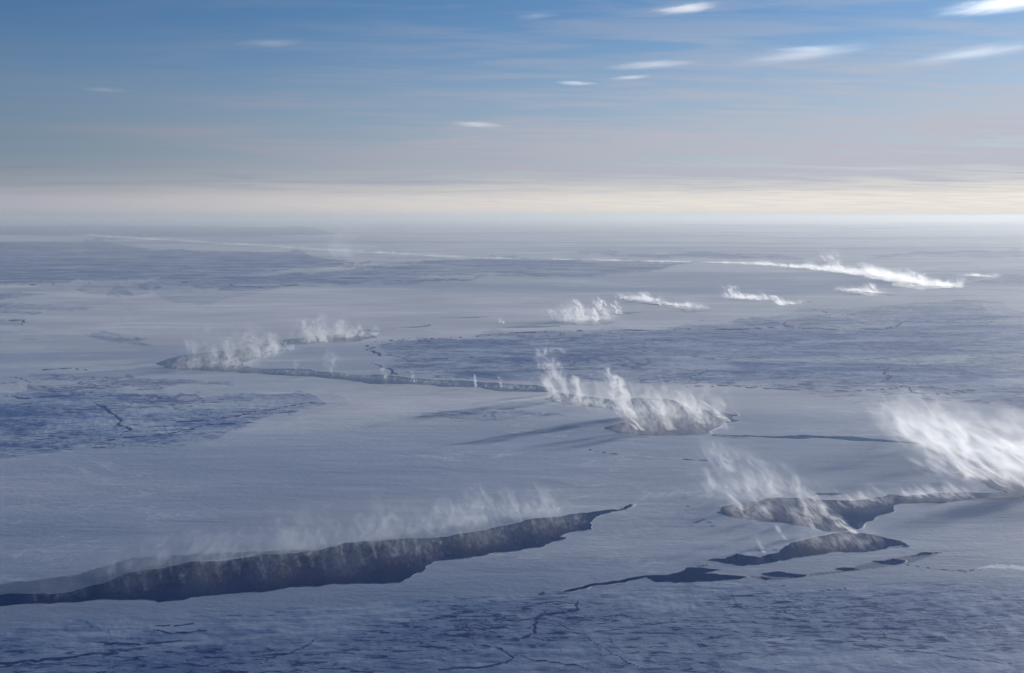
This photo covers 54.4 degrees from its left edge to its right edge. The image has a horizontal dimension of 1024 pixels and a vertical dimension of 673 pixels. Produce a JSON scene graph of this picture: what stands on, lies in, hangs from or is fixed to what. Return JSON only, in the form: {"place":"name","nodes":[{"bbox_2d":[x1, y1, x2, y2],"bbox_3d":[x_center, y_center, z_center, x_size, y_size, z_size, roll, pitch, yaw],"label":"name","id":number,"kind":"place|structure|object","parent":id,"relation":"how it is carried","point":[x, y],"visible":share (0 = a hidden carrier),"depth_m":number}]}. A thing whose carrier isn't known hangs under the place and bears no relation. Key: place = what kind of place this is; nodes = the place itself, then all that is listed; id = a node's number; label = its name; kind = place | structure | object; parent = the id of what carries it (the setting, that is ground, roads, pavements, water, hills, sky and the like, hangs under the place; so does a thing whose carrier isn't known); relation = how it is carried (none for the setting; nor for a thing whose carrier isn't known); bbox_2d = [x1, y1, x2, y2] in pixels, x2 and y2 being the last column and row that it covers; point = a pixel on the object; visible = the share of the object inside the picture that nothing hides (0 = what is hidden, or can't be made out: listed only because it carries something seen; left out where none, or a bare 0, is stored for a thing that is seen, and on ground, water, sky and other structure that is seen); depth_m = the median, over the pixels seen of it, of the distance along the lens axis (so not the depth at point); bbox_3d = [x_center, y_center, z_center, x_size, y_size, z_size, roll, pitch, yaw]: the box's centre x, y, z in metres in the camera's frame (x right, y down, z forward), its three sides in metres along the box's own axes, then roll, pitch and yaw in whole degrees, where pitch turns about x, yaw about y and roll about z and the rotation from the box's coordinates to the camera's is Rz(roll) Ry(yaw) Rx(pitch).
{"place":"outdoors","nodes":[
{"label":"outdoors","id":0,"kind":"place"},
{"bbox_2d":[0,504,631,605],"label":"water","id":1,"kind":"structure","parent":0,"point":[391,561],"depth_m":854.91},
{"bbox_2d":[156,329,552,391],"bbox_3d":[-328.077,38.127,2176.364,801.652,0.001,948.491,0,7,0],"label":"water","id":2,"kind":"structure","parent":0,"point":[232,360],"depth_m":1994.88},
{"bbox_2d":[401,324,430,327],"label":"water","id":3,"kind":"structure","parent":0,"point":[416,326],"depth_m":2715.42},
{"bbox_2d":[0,217,1023,672],"bbox_3d":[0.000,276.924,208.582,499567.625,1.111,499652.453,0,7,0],"label":"sea ice","id":4,"kind":"structure","parent":0,"point":[122,453],"depth_m":1363.21},
{"bbox_2d":[1,503,636,605],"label":"ice rim","id":5,"kind":"object","parent":4,"relation":"on","point":[633,505],"visible":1,"depth_m":869.73},
{"bbox_2d":[544,393,738,434],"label":"ice rim","id":6,"kind":"object","parent":4,"relation":"on","point":[709,432],"visible":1,"depth_m":1494.62},
{"bbox_2d":[541,568,748,594],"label":"ice rim","id":7,"kind":"object","parent":4,"relation":"on","point":[551,592],"visible":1,"depth_m":810.99},
{"bbox_2d":[707,531,910,565],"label":"ice rim","id":8,"kind":"object","parent":4,"relation":"on","point":[829,552],"visible":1,"depth_m":908.93},
{"bbox_2d":[711,434,917,443],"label":"ice rim","id":9,"kind":"object","parent":4,"relation":"on","point":[721,435],"visible":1,"depth_m":1361.41},
{"bbox_2d":[717,492,1023,531],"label":"ice rim","id":10,"kind":"object","parent":4,"relation":"on","point":[757,500],"visible":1,"depth_m":1051.55},
{"bbox_2d":[912,552,941,555],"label":"ice rim","id":11,"kind":"object","parent":4,"relation":"on","point":[923,554],"visible":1,"depth_m":887.56},
{"bbox_2d":[0,0,1023,216],"label":"sky","id":12,"kind":"structure","parent":0,"point":[109,108]},
{"bbox_2d":[500,326,554,327],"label":"water","id":13,"kind":"structure","parent":0,"point":[527,326],"depth_m":2715.47},
{"bbox_2d":[565,321,613,324],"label":"water","id":14,"kind":"structure","parent":0,"point":[590,323],"depth_m":2791.24},
{"bbox_2d":[600,312,640,314],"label":"water","id":15,"kind":"structure","parent":0,"point":[619,313],"depth_m":3076.91},
{"bbox_2d":[546,393,740,434],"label":"water","id":16,"kind":"structure","parent":0,"point":[649,416],"depth_m":1505.33},
{"bbox_2d":[558,567,745,591],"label":"water","id":17,"kind":"structure","parent":0,"point":[691,574],"depth_m":831.22},
{"bbox_2d":[643,303,710,311],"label":"water","id":18,"kind":"structure","parent":0,"point":[683,308],"depth_m":3242.64},
{"bbox_2d":[735,298,771,299],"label":"water","id":19,"kind":"structure","parent":0,"point":[753,299],"depth_m":3591.30},
{"bbox_2d":[762,571,806,576],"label":"water","id":20,"kind":"structure","parent":0,"point":[778,573],"depth_m":838.16},
{"bbox_2d":[785,301,812,304],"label":"water","id":21,"kind":"structure","parent":0,"point":[797,303],"depth_m":3466.94},
{"bbox_2d":[710,533,907,565],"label":"water","id":22,"kind":"structure","parent":0,"point":[846,542],"depth_m":906.42},
{"bbox_2d":[723,435,923,443],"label":"water","id":23,"kind":"structure","parent":0,"point":[836,437],"depth_m":1355.92},
{"bbox_2d":[813,493,842,494],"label":"water","id":24,"kind":"structure","parent":0,"point":[828,493],"depth_m":1082.56},
{"bbox_2d":[836,567,859,570],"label":"water","id":25,"kind":"structure","parent":0,"point":[845,568],"depth_m":852.40},
{"bbox_2d":[837,289,895,295],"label":"water","id":26,"kind":"structure","parent":0,"point":[871,294],"depth_m":3868.52},
{"bbox_2d":[719,492,1021,531],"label":"water","id":27,"kind":"structure","parent":0,"point":[835,515],"depth_m":1027.22},
{"bbox_2d":[752,263,1000,289],"bbox_3d":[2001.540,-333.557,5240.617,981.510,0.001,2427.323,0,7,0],"label":"water","id":28,"kind":"structure","parent":0,"point":[900,283],"depth_m":4645.90},
{"bbox_2d":[876,559,904,564],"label":"water","id":29,"kind":"structure","parent":0,"point":[895,561],"depth_m":869.64},
{"bbox_2d":[916,552,937,554],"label":"water","id":30,"kind":"structure","parent":0,"point":[925,553],"depth_m":890.23},
{"bbox_2d":[954,468,1023,496],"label":"water","id":31,"kind":"structure","parent":0,"point":[1011,481],"depth_m":1144.26}
]}

